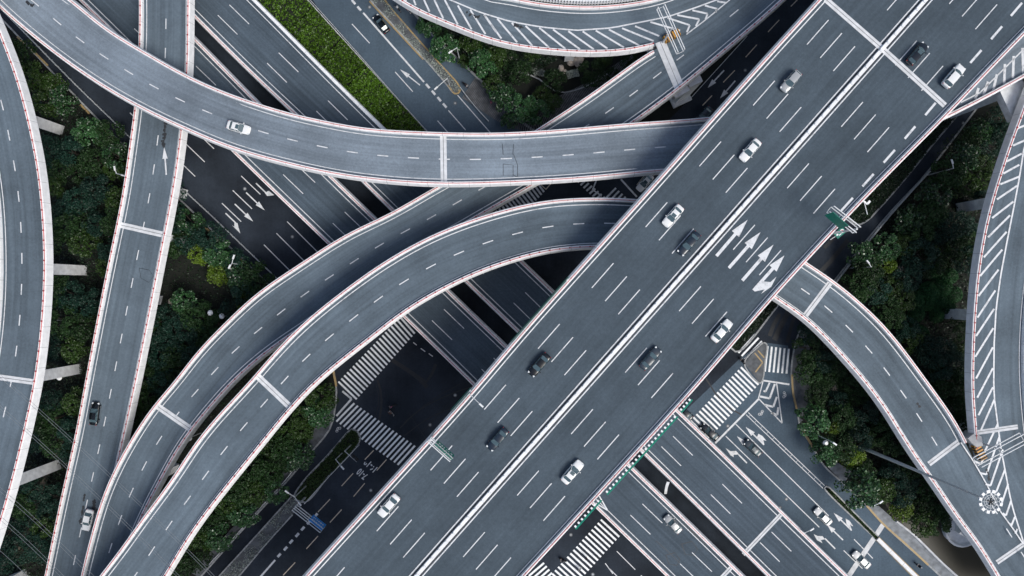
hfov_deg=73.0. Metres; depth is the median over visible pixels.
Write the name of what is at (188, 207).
kerb
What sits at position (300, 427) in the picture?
tree
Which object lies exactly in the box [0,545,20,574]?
tree
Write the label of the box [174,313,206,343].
tree
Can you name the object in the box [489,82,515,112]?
tree
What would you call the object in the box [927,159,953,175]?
street lamp
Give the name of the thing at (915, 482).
tree
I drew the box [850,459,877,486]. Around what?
tree
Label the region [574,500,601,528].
overhead sign
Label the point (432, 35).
kerb
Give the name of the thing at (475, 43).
tree
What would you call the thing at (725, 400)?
crosswalk
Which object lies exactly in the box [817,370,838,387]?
tree
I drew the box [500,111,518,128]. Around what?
tree
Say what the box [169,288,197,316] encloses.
tree
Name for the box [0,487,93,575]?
power line
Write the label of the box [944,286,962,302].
round bush
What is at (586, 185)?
crosswalk
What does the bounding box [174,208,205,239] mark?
tree
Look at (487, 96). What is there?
ground
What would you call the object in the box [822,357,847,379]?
tree
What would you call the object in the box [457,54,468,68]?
tree
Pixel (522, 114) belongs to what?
tree
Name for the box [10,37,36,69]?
tree
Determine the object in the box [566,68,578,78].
undergrowth
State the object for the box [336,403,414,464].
crosswalk
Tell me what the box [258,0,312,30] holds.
hedge
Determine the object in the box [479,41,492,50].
tree
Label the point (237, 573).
undergrowth
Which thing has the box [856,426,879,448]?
tree
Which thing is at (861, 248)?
tree
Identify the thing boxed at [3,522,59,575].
power line
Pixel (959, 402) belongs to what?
tree
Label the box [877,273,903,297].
tree
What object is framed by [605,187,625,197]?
crosswalk
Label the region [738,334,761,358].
crosswalk
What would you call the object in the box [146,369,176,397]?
tree
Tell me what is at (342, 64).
hedge
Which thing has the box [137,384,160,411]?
tree
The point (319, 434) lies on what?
path
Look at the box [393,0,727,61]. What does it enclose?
curved ramp
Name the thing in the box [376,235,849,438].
tyre marks
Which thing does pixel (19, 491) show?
tree
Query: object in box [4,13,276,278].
guard rail
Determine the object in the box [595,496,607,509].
sign bracket
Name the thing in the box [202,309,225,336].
tree
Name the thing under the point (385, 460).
lane marking
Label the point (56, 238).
tree
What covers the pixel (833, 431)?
tree
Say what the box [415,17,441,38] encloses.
tree
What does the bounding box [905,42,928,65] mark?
car
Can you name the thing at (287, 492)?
street lamp
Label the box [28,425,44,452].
tree
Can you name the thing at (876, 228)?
kerb
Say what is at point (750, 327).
undergrowth
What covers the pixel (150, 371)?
tree
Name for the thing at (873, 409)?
tree
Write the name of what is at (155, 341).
tree
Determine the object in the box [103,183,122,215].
tree
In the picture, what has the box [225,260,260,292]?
tree
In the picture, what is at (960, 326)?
tree
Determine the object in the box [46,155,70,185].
tree
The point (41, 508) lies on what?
tree
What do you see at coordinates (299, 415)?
undergrowth
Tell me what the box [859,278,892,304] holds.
tree
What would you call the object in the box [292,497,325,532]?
sign gantry
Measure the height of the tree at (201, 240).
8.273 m
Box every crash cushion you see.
[662,28,680,43]
[971,445,987,460]
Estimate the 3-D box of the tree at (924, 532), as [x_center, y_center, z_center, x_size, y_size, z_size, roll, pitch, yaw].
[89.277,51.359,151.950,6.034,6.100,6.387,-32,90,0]
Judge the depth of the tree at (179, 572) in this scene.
149.69 m
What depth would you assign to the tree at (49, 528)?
149.71 m
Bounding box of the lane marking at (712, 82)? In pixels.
[130,0,734,415]
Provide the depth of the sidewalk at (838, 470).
154.87 m
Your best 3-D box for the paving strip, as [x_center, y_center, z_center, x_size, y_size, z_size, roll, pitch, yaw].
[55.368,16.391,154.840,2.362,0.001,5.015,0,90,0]
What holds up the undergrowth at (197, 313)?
on the ground at (182, 272)
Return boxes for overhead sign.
[451,387,470,409]
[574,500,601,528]
[680,399,692,412]
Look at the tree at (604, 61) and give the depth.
151.66 m
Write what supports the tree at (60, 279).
on the ground at (182, 272)
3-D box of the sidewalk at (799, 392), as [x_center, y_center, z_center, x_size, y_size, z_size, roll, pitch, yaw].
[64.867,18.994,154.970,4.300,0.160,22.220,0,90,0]
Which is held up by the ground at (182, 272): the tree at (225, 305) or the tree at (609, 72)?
the tree at (225, 305)
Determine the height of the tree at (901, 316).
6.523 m
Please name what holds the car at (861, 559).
on the road at (786, 434)
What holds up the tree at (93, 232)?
on the ground at (182, 272)
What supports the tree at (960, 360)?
on the ground at (182, 272)
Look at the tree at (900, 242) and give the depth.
150.02 m
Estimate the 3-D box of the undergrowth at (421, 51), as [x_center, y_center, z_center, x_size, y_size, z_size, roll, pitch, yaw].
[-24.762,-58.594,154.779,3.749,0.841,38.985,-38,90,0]
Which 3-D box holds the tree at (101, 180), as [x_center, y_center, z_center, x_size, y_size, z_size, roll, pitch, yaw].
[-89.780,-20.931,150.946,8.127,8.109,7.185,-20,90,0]
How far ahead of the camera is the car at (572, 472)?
126.00 m
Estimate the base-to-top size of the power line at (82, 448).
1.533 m
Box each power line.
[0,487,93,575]
[0,491,89,575]
[1,375,160,522]
[2,407,169,565]
[3,518,63,575]
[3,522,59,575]
[4,381,173,538]
[5,413,153,552]
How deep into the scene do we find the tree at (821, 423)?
149.09 m
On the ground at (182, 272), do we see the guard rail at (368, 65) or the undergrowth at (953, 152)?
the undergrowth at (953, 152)
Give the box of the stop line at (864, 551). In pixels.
[847,524,883,575]
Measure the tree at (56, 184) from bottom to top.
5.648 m
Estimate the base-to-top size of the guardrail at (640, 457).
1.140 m
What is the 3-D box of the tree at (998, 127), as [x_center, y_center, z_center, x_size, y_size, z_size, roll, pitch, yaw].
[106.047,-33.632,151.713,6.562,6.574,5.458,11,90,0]
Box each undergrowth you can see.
[0,48,125,575]
[130,207,277,493]
[175,376,328,569]
[222,497,296,575]
[371,0,459,91]
[424,19,557,85]
[531,68,544,75]
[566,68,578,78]
[733,302,777,348]
[807,331,944,528]
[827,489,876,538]
[857,109,1004,445]
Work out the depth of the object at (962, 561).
155.03 m
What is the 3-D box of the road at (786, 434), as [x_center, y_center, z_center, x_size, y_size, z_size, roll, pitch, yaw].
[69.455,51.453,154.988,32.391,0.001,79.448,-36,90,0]
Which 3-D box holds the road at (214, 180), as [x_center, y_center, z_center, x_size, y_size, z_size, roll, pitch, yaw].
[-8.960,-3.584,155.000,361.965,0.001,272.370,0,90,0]
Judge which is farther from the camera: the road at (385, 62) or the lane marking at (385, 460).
the road at (385, 62)
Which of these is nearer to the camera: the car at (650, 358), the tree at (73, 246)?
the car at (650, 358)
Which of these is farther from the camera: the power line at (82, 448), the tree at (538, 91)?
the tree at (538, 91)
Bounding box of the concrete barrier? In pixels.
[875,537,917,575]
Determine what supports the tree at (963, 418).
on the ground at (182, 272)
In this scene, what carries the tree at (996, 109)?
on the ground at (182, 272)
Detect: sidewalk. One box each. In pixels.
[792,330,810,421]
[828,463,850,480]
[870,506,953,575]
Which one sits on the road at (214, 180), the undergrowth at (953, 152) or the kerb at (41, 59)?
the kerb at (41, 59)
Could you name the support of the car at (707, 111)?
on the road at (214, 180)
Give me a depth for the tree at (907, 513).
149.94 m
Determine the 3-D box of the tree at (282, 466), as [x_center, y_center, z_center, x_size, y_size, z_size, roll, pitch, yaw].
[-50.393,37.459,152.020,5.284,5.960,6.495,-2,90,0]
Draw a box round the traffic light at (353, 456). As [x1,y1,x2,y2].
[344,445,358,461]
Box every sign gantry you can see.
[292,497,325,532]
[427,431,453,461]
[656,4,684,53]
[825,206,860,233]
[973,433,1023,466]
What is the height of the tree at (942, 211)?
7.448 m
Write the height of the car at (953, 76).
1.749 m
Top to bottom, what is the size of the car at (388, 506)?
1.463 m
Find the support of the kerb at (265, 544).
on the road at (214, 180)
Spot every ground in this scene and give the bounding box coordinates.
[0,0,1023,575]
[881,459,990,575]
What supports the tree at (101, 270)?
on the ground at (182, 272)
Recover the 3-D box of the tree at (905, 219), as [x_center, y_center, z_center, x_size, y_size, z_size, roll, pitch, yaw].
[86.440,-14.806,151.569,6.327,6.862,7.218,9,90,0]
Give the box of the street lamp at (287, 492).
[285,486,305,505]
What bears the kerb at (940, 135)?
on the road at (214, 180)
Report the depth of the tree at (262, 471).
148.83 m
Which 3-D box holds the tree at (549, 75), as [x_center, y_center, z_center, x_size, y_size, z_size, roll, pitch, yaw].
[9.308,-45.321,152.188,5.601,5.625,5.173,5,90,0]
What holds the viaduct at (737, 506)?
on the road at (214, 180)
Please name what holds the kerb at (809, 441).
on the road at (214, 180)
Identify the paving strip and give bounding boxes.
[754,350,763,371]
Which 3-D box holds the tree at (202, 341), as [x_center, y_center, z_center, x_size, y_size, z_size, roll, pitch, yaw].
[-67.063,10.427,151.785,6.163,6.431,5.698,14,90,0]
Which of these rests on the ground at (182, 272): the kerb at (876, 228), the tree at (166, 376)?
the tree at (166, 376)
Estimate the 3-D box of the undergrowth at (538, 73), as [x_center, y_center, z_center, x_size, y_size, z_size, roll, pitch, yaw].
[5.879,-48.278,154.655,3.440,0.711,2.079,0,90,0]
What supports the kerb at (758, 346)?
on the road at (214, 180)
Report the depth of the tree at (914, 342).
149.92 m
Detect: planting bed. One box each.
[296,431,358,500]
[732,301,775,350]
[826,488,867,528]
[850,117,954,223]
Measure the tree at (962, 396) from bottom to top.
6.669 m
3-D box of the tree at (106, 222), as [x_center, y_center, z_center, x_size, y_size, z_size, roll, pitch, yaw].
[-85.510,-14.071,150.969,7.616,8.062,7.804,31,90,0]
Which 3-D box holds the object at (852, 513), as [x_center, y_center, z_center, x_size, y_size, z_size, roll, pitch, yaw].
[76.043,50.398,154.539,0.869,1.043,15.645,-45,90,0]
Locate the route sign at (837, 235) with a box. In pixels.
[830,228,844,239]
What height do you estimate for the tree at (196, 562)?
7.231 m
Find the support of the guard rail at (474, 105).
on the road at (385, 62)
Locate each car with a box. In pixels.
[81,509,94,530]
[89,402,101,425]
[226,120,250,134]
[372,14,389,33]
[377,493,399,517]
[486,427,508,450]
[528,352,550,376]
[560,460,583,484]
[636,175,653,191]
[639,346,661,370]
[662,204,683,227]
[663,514,682,533]
[677,231,700,256]
[678,405,693,420]
[696,105,712,117]
[700,423,719,440]
[710,319,732,342]
[739,138,761,162]
[743,439,762,456]
[780,69,801,92]
[813,507,832,525]
[852,550,870,568]
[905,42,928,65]
[941,63,965,88]
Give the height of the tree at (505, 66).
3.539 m
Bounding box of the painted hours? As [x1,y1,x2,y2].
[356,469,367,479]
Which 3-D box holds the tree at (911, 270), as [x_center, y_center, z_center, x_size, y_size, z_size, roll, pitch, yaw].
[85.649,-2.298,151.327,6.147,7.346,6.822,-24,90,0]
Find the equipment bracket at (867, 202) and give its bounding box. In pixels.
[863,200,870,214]
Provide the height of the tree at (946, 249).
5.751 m
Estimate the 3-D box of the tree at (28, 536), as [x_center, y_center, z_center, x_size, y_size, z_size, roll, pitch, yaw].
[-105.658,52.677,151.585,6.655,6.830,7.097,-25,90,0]
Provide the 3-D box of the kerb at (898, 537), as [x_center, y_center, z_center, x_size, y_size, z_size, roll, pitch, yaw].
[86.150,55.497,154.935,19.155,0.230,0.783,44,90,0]
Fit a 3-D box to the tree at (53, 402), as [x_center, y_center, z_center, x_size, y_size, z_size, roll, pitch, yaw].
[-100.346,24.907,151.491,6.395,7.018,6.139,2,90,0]
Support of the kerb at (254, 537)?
on the road at (214, 180)
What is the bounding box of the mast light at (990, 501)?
[856,444,1002,513]
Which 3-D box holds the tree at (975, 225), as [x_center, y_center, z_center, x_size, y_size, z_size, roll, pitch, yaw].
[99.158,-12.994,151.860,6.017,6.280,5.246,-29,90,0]
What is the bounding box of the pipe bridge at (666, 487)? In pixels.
[664,482,669,493]
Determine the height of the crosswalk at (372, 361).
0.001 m
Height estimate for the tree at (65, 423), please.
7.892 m
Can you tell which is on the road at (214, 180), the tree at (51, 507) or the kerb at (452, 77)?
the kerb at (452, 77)
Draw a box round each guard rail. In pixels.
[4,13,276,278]
[209,472,291,564]
[304,445,358,503]
[310,0,427,131]
[460,87,488,121]
[835,171,930,282]
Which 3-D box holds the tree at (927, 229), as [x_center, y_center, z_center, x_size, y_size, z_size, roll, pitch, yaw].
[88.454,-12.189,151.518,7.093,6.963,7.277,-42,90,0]
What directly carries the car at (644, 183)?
on the road at (214, 180)
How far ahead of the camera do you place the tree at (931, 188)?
149.20 m
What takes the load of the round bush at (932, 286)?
on the ground at (182, 272)
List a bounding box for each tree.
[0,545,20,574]
[1,517,25,550]
[3,538,36,565]
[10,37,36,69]
[11,490,38,520]
[11,514,41,544]
[16,485,28,496]
[20,478,53,503]
[21,60,45,93]
[25,532,52,563]
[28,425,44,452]
[29,512,56,540]
[31,88,64,116]
[31,400,49,441]
[35,497,58,523]
[36,404,66,433]
[38,389,63,413]
[39,430,69,459]
[40,71,69,90]
[40,134,66,168]
[41,482,62,513]
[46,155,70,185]
[47,84,79,117]
[47,336,61,362]
[48,175,66,199]
[50,303,83,340]
[50,320,57,340]
[51,199,69,225]
[52,224,69,254]
[52,275,69,308]
[53,135,84,168]
[53,209,88,241]
[55,280,88,310]
[55,433,74,462]
[56,415,77,445]
[60,336,89,363]
[60,386,82,417]
[61,186,92,215]
[66,156,95,185]
[66,229,102,256]
[67,310,96,342]
[70,117,104,146]
[70,287,100,319]
[77,147,114,177]
[78,173,115,210]
[80,211,105,238]
[94,119,124,147]
[95,258,107,277]
[97,238,112,261]
[99,206,118,237]
[100,140,128,170]
[102,158,126,179]
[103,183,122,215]
[133,406,149,428]
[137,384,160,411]
[141,364,163,390]
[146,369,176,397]
[147,330,166,359]
[147,342,177,373]
[150,318,161,342]
[153,303,177,332]
[157,328,184,352]
[159,342,192,374]
[159,353,186,383]
[162,314,191,340]
[167,226,191,258]
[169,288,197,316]
[171,551,198,575]
[172,201,185,230]
[172,221,200,255]
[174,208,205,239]
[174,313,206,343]
[177,339,199,363]
[177,540,213,574]
[180,183,186,200]
[180,299,217,333]
[187,244,209,265]
[187,533,204,551]
[190,325,216,347]
[191,525,219,552]
[195,220,228,252]
[197,509,222,535]
[201,236,237,268]
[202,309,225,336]
[204,521,239,553]
[206,264,228,286]
[207,504,229,525]
[215,490,241,515]
[218,299,238,320]
[221,247,250,275]
[222,473,259,508]
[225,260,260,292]
[226,504,261,527]
[230,279,260,305]
[234,294,247,308]
[236,259,274,299]
[240,477,266,507]
[241,448,270,481]
[255,457,285,489]
[259,435,283,461]
[262,473,288,505]
[267,432,300,465]
[268,446,290,473]
[275,421,298,444]
[282,438,315,471]
[289,417,314,442]
[290,404,311,427]
[301,396,334,428]
[304,383,339,411]
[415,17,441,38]
[429,33,459,62]
[432,28,447,41]
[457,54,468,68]
[458,34,482,54]
[466,48,497,78]
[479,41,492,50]
[481,74,504,94]
[485,45,507,69]
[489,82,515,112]
[496,58,510,72]
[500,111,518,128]
[504,48,517,62]
[504,93,538,123]
[508,60,531,85]
[522,52,540,61]
[524,99,551,125]
[532,85,551,99]
[542,68,566,93]
[542,93,564,113]
[578,59,607,87]
[595,56,613,67]
[605,66,619,80]
[619,53,636,68]
[791,334,823,363]
[792,358,824,386]
[794,403,830,439]
[797,322,817,345]
[803,395,826,414]
[805,381,830,400]
[807,347,834,374]
[808,436,842,467]
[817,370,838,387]
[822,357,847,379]
[823,420,839,437]
[823,431,857,465]
[827,389,848,411]
[830,400,857,431]
[833,466,881,509]
[836,374,858,393]
[839,444,866,469]
[840,272,877,302]
[840,414,860,435]
[845,240,876,271]
[845,425,873,451]
[846,385,869,405]
[849,401,879,427]
[850,253,884,289]
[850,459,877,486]
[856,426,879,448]
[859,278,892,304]
[866,413,891,433]
[867,419,893,447]
[871,231,902,264]
[871,291,900,318]
[873,472,898,504]
[875,462,893,479]
[876,304,906,330]
[877,256,897,276]
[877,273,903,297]
[881,429,905,457]
[883,461,908,489]
[887,495,914,522]
[890,481,916,510]
[891,232,918,258]
[891,262,922,292]
[892,203,925,235]
[893,289,915,312]
[893,457,919,482]
[896,315,921,342]
[897,476,919,494]
[901,217,935,251]
[901,236,940,272]
[901,329,928,354]
[905,508,933,537]
[911,490,937,514]
[912,196,949,228]
[912,334,946,368]
[913,179,953,212]
[916,475,937,501]
[922,508,952,535]
[925,238,952,265]
[927,499,949,521]
[928,159,966,192]
[929,364,963,399]
[935,209,973,246]
[939,230,972,267]
[940,348,964,375]
[945,140,980,174]
[945,395,965,419]
[947,171,981,198]
[947,337,964,357]
[947,373,964,398]
[950,317,965,341]
[951,242,973,275]
[951,405,967,431]
[953,128,983,152]
[953,215,978,239]
[957,225,976,255]
[962,117,994,146]
[966,167,992,190]
[972,188,986,199]
[973,152,994,175]
[979,132,1002,160]
[985,104,1009,133]
[989,120,1008,144]
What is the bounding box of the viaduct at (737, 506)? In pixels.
[195,0,848,575]
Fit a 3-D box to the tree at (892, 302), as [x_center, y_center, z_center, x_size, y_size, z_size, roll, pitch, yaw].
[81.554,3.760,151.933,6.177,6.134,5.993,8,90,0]
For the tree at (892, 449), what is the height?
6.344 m
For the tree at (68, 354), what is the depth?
150.61 m
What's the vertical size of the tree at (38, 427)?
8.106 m
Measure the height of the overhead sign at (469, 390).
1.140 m
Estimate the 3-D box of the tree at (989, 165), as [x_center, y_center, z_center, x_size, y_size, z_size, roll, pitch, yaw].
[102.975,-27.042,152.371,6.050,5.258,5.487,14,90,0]
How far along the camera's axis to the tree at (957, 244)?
148.59 m
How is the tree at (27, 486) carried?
on the ground at (182, 272)
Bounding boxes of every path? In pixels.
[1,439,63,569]
[193,402,333,575]
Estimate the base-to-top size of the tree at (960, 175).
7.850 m
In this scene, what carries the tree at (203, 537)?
on the ground at (182, 272)
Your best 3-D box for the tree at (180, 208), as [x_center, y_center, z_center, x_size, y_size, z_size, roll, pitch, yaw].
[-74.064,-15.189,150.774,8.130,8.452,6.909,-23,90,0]
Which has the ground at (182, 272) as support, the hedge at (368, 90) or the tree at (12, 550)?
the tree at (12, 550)
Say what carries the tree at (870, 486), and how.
on the ground at (182, 272)
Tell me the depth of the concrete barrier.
154.20 m
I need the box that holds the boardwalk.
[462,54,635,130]
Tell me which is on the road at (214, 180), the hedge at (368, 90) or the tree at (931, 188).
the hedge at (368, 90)
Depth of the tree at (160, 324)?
151.03 m
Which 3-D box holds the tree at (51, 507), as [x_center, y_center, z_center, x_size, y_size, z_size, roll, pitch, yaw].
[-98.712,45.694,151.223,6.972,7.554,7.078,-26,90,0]
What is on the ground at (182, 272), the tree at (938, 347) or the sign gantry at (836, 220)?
the tree at (938, 347)
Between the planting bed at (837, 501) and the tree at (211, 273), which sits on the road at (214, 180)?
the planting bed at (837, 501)
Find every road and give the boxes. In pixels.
[0,0,973,575]
[313,0,521,132]
[687,343,938,575]
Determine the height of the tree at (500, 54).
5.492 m
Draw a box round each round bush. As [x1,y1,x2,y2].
[905,290,924,307]
[906,307,924,321]
[918,281,939,302]
[931,276,952,296]
[938,300,955,313]
[942,268,958,283]
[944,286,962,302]
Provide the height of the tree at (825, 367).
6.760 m
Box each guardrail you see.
[510,277,568,341]
[606,416,677,494]
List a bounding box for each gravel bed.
[221,497,297,575]
[373,0,458,92]
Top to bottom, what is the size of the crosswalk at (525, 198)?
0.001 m
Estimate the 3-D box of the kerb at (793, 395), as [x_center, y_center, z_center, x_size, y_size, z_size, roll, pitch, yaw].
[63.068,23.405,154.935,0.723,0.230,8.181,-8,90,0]
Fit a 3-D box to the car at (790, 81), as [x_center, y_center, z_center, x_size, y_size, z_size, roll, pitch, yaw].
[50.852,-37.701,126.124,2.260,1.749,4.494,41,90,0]
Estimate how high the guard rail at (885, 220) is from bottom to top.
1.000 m
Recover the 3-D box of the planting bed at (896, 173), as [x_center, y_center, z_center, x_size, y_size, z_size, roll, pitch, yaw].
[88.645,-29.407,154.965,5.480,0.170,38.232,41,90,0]
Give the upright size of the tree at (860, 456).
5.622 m
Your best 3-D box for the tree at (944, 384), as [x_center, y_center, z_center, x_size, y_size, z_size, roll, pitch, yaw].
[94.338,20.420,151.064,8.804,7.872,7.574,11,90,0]
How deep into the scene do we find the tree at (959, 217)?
148.64 m
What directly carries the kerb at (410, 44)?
on the road at (214, 180)
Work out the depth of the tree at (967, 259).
149.03 m
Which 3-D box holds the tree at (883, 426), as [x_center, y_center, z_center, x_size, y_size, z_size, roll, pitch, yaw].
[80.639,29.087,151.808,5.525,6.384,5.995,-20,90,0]
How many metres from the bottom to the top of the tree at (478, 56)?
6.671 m
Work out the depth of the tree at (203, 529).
149.15 m
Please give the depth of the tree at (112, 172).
150.88 m
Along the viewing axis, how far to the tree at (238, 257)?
149.93 m
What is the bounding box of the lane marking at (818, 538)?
[260,36,872,575]
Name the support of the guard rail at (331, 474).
on the road at (214, 180)
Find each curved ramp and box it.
[0,0,1023,186]
[0,15,86,575]
[44,0,194,575]
[81,0,785,575]
[100,198,1023,575]
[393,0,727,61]
[943,88,1023,543]
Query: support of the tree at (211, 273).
on the ground at (182, 272)
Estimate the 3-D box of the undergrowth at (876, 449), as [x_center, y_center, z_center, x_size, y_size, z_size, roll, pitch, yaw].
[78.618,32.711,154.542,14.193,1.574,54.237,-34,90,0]
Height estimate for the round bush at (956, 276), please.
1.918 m
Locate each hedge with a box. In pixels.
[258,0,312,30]
[289,7,340,61]
[319,38,366,87]
[345,67,393,115]
[374,97,425,131]
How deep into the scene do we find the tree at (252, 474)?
148.59 m
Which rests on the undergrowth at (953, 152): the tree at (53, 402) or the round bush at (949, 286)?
the round bush at (949, 286)
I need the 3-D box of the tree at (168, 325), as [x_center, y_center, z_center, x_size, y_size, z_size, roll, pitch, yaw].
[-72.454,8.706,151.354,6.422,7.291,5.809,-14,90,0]
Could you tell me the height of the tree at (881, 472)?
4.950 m
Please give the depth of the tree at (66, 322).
148.90 m
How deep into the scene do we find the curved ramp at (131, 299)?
144.09 m
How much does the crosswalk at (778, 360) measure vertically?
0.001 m
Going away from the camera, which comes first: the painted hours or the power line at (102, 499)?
the power line at (102, 499)
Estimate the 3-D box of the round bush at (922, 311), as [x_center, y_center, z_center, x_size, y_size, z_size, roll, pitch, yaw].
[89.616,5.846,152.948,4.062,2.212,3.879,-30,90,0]
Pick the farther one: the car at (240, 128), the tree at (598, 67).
the tree at (598, 67)
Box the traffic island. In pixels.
[745,343,765,381]
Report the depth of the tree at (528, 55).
152.14 m
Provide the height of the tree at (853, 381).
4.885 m
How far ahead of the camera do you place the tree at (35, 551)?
148.71 m
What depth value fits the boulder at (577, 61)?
154.00 m
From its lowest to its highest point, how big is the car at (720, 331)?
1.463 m
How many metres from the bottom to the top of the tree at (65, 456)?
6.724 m
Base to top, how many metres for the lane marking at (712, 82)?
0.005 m
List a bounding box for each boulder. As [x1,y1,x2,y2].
[567,61,573,65]
[573,57,583,66]
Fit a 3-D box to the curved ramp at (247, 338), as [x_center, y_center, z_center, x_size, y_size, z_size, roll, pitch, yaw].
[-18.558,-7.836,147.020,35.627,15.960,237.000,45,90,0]
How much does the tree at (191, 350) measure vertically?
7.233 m
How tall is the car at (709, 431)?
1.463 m
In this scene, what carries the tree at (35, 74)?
on the ground at (182, 272)
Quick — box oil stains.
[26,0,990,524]
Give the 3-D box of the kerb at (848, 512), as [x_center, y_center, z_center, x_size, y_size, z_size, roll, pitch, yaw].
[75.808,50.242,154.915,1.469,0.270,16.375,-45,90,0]
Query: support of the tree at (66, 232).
on the ground at (182, 272)
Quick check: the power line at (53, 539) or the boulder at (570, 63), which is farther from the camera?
the boulder at (570, 63)
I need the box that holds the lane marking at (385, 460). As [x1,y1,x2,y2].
[283,0,796,575]
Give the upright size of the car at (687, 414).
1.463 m
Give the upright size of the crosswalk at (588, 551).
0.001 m
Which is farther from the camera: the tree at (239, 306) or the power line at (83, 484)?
the tree at (239, 306)
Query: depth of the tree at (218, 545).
149.52 m
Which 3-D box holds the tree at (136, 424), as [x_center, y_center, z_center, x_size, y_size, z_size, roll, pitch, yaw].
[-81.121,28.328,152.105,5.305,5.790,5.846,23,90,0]
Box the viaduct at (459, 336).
[79,0,744,575]
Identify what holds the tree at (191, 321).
on the ground at (182, 272)
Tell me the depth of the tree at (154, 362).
149.17 m
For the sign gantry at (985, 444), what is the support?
on the curved ramp at (992, 314)
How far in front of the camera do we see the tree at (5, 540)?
148.99 m
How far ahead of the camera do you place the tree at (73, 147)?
149.23 m
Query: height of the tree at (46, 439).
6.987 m
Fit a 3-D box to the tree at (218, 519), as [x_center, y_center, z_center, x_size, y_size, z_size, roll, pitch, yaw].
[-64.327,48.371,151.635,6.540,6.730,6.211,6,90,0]
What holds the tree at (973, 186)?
on the ground at (182, 272)
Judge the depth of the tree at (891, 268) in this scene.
150.41 m
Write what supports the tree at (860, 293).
on the ground at (182, 272)
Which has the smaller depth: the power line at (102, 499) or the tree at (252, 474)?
the power line at (102, 499)
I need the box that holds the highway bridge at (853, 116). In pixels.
[303,0,1023,575]
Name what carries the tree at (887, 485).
on the ground at (182, 272)
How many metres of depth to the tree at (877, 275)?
148.82 m
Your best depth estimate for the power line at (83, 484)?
93.35 m
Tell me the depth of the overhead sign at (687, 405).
126.09 m
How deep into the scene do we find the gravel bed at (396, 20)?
154.85 m
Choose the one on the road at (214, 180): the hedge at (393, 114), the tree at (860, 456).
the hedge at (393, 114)
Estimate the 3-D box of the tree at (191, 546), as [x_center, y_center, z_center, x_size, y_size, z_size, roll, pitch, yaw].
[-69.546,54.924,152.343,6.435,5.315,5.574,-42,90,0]
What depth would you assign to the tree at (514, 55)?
152.04 m
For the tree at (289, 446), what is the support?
on the ground at (182, 272)
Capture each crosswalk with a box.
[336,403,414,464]
[338,318,414,399]
[495,185,544,211]
[528,562,552,575]
[551,519,619,575]
[578,182,604,197]
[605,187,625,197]
[691,367,758,437]
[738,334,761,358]
[765,346,789,373]
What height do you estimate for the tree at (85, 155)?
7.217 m
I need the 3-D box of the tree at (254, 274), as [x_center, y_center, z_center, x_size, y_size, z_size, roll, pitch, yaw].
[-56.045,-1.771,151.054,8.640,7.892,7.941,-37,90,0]
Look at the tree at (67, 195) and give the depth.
149.07 m
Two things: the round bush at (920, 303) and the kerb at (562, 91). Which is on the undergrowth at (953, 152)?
the round bush at (920, 303)
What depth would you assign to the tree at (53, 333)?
150.49 m
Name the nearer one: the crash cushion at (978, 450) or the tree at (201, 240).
the crash cushion at (978, 450)
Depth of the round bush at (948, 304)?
152.71 m
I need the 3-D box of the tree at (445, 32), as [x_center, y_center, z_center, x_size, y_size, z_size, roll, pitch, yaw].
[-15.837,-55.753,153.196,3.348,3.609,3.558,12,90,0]
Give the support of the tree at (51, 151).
on the ground at (182, 272)
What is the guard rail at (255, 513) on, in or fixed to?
on the path at (319, 434)
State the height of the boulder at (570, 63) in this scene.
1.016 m
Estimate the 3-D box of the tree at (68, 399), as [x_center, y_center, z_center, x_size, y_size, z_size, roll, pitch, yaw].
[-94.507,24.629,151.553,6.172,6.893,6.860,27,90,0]
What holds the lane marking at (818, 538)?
on the road at (786, 434)
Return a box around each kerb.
[2,19,336,575]
[31,49,47,65]
[219,496,291,575]
[239,515,292,575]
[293,428,360,502]
[333,371,336,386]
[369,1,422,59]
[370,0,451,91]
[384,0,459,90]
[412,12,533,130]
[522,68,614,92]
[731,305,778,351]
[744,342,767,383]
[790,109,976,575]
[791,374,797,408]
[803,431,811,446]
[824,486,877,538]
[848,116,957,225]
[866,506,928,565]
[879,537,918,575]

